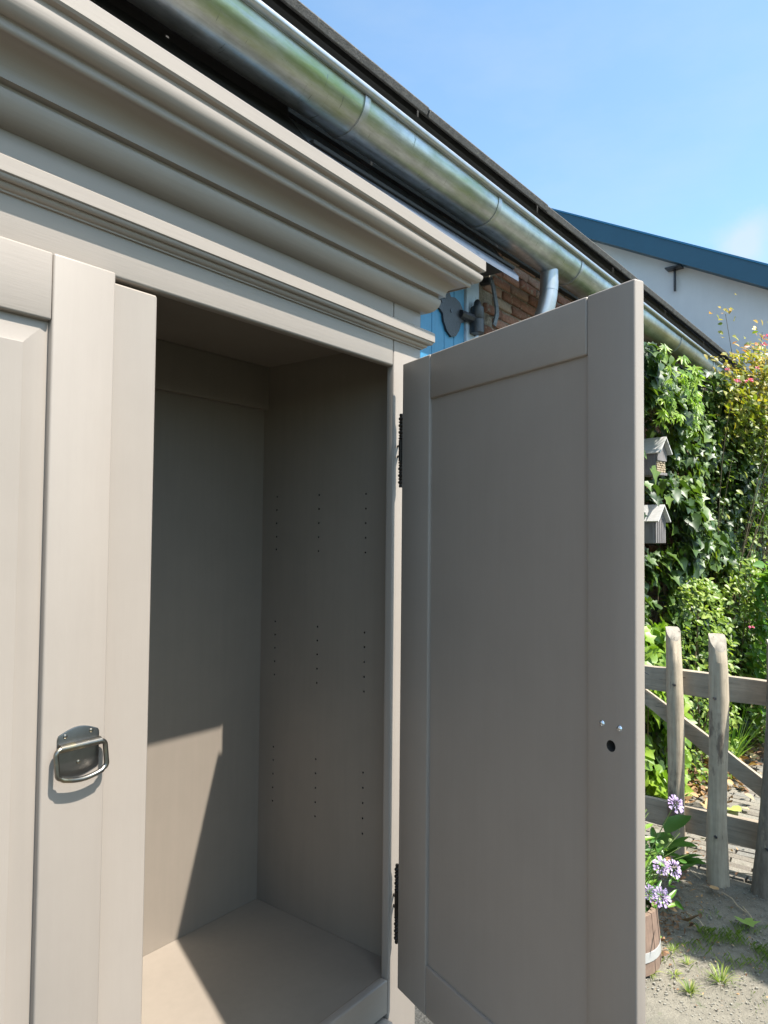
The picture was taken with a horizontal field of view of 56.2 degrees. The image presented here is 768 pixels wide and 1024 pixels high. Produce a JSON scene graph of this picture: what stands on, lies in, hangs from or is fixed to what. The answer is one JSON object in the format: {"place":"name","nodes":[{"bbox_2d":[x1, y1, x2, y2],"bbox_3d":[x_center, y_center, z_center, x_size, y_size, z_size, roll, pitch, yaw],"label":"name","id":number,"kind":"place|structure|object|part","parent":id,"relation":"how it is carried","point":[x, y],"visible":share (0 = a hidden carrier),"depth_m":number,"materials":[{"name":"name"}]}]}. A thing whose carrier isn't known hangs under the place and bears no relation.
{"place":"outdoors","nodes":[
{"label":"outdoors","id":0,"kind":"place"},
{"bbox_2d":[299,0,767,263],"label":"sky","id":1,"kind":"structure","parent":0,"point":[649,116],"materials":[{"name":"blue"}]},
{"bbox_2d":[645,737,763,883],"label":"paving","id":2,"kind":"structure","parent":0,"point":[741,859],"depth_m":3.81,"materials":[{"name":"stone"}]},
{"bbox_2d":[649,825,737,917],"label":"leaf litter","id":3,"kind":"object","parent":2,"relation":"on","point":[685,871],"visible":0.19,"depth_m":3.31,"materials":[{"name":"brown plant"}]},
{"bbox_2d":[685,705,763,809],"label":"leaf litter","id":4,"kind":"object","parent":2,"relation":"on","point":[758,754],"visible":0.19,"depth_m":4.59,"materials":[{"name":"plant"}]},
{"bbox_2d":[700,705,764,759],"bbox_3d":[2.396,1.500,4.954,0.664,0.483,0.657,-1,-3,38],"label":"strappy plant","id":5,"kind":"object","parent":2,"relation":"on","point":[738,754],"visible":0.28,"depth_m":4.97,"materials":[{"name":"green plant"}]},
{"bbox_2d":[727,805,741,810],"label":"fallen leaf","id":6,"kind":"object","parent":2,"relation":"on","point":[735,808],"visible":0.91,"depth_m":4.12,"materials":[{"name":"yellow plant"}]},
{"bbox_2d":[750,707,765,735],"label":"strappy plant","id":7,"kind":"object","parent":2,"relation":"on","point":[762,719],"visible":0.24,"depth_m":5.58,"materials":[{"name":"green plant"}]},
{"bbox_2d":[646,865,767,1023],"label":"yard","id":8,"kind":"structure","parent":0,"point":[659,1013],"depth_m":2.65,"materials":[{"name":"grey gravel"}]},
{"bbox_2d":[415,1006,432,1023],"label":"gravel strip","id":9,"kind":"object","parent":8,"relation":"on","point":[421,1017],"visible":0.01,"depth_m":2.32,"materials":[{"name":"grey gravel"}]},
{"bbox_2d":[0,0,645,1023],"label":"wardrobe","id":10,"kind":"object","parent":9,"relation":"on","point":[322,666],"visible":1,"depth_m":1.32,"materials":[{"name":"beige paint"}]},
{"bbox_3d":[-0.623,0.324,0.817,0.022,1.398,0.651,-1,-3,38],"label":"door","id":11,"kind":"part","parent":10,"relation":"part of","materials":[{"name":"beige paint"}]},
{"bbox_3d":[0.213,0.351,1.350,0.025,1.398,0.651,2,-2,-31],"label":"door","id":12,"kind":"part","parent":10,"relation":"part of","materials":[{"name":"beige paint"}]},
{"bbox_2d":[645,894,661,976],"bbox_3d":[0.865,1.551,2.701,0.327,0.199,0.326,-1,-3,38],"label":"planter","id":13,"kind":"object","parent":8,"relation":"on","point":[653,960],"visible":0.23,"depth_m":2.58,"materials":[{"name":"wood"}]},
{"bbox_2d":[645,795,688,911],"bbox_3d":[0.917,1.252,2.710,0.417,0.510,0.418,0,-2,27],"label":"scabious","id":14,"kind":"object","parent":13,"relation":"on","point":[651,890],"visible":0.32,"depth_m":2.60,"materials":[{"name":"purple plant"}]},
{"bbox_2d":[668,943,680,953],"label":"grass tuft","id":15,"kind":"object","parent":8,"relation":"on","point":[671,948],"visible":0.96,"depth_m":2.73,"materials":[{"name":"green plant"}]},
{"bbox_2d":[666,969,682,978],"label":"grass tuft","id":16,"kind":"object","parent":8,"relation":"on","point":[677,973],"visible":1,"depth_m":2.57,"materials":[{"name":"green plant"}]},
{"bbox_2d":[645,814,705,887],"bbox_3d":[1.201,1.520,3.153,0.384,0.312,0.381,1,-2,-4],"label":"broadleaf weed","id":17,"kind":"object","parent":8,"relation":"on","point":[674,823],"visible":0.39,"depth_m":3.19,"materials":[{"name":"green plant"}]},
{"bbox_2d":[657,895,702,955],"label":"leaf litter","id":18,"kind":"object","parent":8,"relation":"on","point":[665,929],"visible":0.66,"depth_m":2.89,"materials":[{"name":"brown plant"}]},
{"bbox_2d":[677,955,695,965],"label":"grass tuft","id":19,"kind":"object","parent":8,"relation":"on","point":[687,961],"visible":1,"depth_m":2.65,"materials":[{"name":"green plant"}]},
{"bbox_2d":[678,977,701,996],"bbox_3d":[1.048,1.629,2.470,0.110,0.043,0.109,-1,-3,38],"label":"grass tuft","id":20,"kind":"object","parent":8,"relation":"on","point":[692,990],"visible":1,"depth_m":2.48,"materials":[{"name":"green plant"}]},
{"bbox_2d":[645,626,767,899],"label":"fence","id":21,"kind":"object","parent":8,"relation":"on","point":[716,825],"visible":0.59,"depth_m":3.34,"materials":[{"name":"grey wood"}]},
{"bbox_2d":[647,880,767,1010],"bbox_3d":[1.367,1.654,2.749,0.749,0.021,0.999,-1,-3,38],"label":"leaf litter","id":22,"kind":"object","parent":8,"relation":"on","point":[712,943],"visible":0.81,"depth_m":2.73,"materials":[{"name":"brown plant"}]},
{"bbox_2d":[661,908,767,1010],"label":"grass patch","id":23,"kind":"object","parent":8,"relation":"on","point":[738,932],"visible":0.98,"depth_m":2.76,"materials":[{"name":"green plant"}]},
{"bbox_2d":[682,915,698,920],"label":"fallen leaf","id":24,"kind":"object","parent":23,"relation":"on","point":[690,918],"visible":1,"depth_m":2.85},
{"bbox_2d":[734,916,760,926],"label":"fallen leaf","id":25,"kind":"object","parent":23,"relation":"on","point":[750,922],"visible":1,"depth_m":2.90,"materials":[{"name":"green plant"}]},
{"bbox_2d":[705,961,742,986],"bbox_3d":[1.191,1.627,2.531,0.148,0.052,0.165,-1,-3,38],"label":"grass tuft","id":26,"kind":"object","parent":8,"relation":"on","point":[721,978],"visible":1,"depth_m":2.55,"materials":[{"name":"green plant"}]},
{"bbox_2d":[722,892,745,912],"bbox_3d":[1.497,1.666,3.077,0.012,0.012,0.170,1,-2,-7],"label":"twig","id":27,"kind":"object","parent":8,"relation":"on","point":[734,902],"visible":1,"depth_m":3.07,"materials":[{"name":"brown wood"}]},
{"bbox_2d":[686,749,755,806],"bbox_3d":[5.466,1.944,9.322,0.720,0.034,13.100,-1,-3,38],"label":"soil bed","id":28,"kind":"object","parent":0,"point":[696,804],"visible":0.02,"depth_m":4.24,"materials":[{"name":"brown soil"}]},
{"bbox_2d":[644,620,696,799],"bbox_3d":[1.585,1.203,4.319,0.489,1.117,0.668,-1,-3,38],"label":"ivy","id":29,"kind":"object","parent":28,"relation":"on","point":[656,784],"visible":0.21,"depth_m":4.19,"materials":[{"name":"green plant"}]},
{"bbox_2d":[657,577,742,786],"bbox_3d":[2.058,1.101,4.784,0.559,1.335,0.882,-1,-3,38],"label":"shrub","id":30,"kind":"object","parent":28,"relation":"on","point":[709,586],"visible":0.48,"depth_m":4.68,"materials":[{"name":"green plant"}]},
{"bbox_2d":[644,341,767,793],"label":"ivy","id":31,"kind":"object","parent":28,"relation":"on","point":[689,497],"visible":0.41,"depth_m":5.05,"materials":[{"name":"green plant"}]},
{"bbox_2d":[647,343,705,436],"bbox_3d":[1.974,-0.742,4.694,0.248,0.550,1.024,-1,-2,35],"label":"creeper","id":32,"kind":"object","parent":31,"relation":"attached to","point":[692,399],"visible":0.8,"depth_m":4.49,"materials":[{"name":"green plant"}]},
{"bbox_2d":[696,294,767,721],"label":"rose bush","id":33,"kind":"object","parent":28,"relation":"on","point":[754,407],"visible":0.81,"depth_m":5.64,"materials":[{"name":"green plant"}]},
{"bbox_2d":[696,553,767,754],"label":"shrub","id":34,"kind":"object","parent":28,"relation":"on","point":[745,608],"visible":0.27,"depth_m":5.36,"materials":[{"name":"green plant"}]},
{"bbox_2d":[743,561,767,727],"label":"leafy plant","id":35,"kind":"object","parent":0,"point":[760,654],"visible":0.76,"depth_m":5.15,"materials":[{"name":"green plant"}]},
{"label":"ground","id":36,"kind":"structure","parent":0,"visible":0},
{"bbox_2d":[90,0,767,621],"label":"barn","id":37,"kind":"structure","parent":36,"relation":"on","point":[298,68],"depth_m":2.91,"materials":[{"name":"brick"}]},
{"bbox_2d":[420,289,464,357],"bbox_3d":[0.022,0.154,3.189,0.050,2.941,1.220,-1,-3,38],"label":"plank door","id":38,"kind":"structure","parent":37,"relation":"in","point":[445,322],"depth_m":3.56,"materials":[{"name":"blue paint"}]},
{"bbox_2d":[644,504,670,542],"bbox_3d":[1.545,0.080,4.691,0.158,0.242,0.603,2,-3,-40],"label":"nest box","id":39,"kind":"object","parent":37,"relation":"attached to","point":[656,519],"visible":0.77,"depth_m":4.48,"materials":[{"name":"grey wood"}]},
{"bbox_2d":[644,437,672,476],"bbox_3d":[1.574,-0.346,4.738,0.158,0.242,0.603,2,-3,-40],"label":"nest box","id":40,"kind":"object","parent":37,"relation":"attached to","point":[657,450],"visible":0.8,"depth_m":4.53,"materials":[{"name":"grey wood"}]},
{"bbox_2d":[551,208,767,392],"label":"white house","id":41,"kind":"structure","parent":36,"relation":"on","point":[695,285],"depth_m":11.02,"materials":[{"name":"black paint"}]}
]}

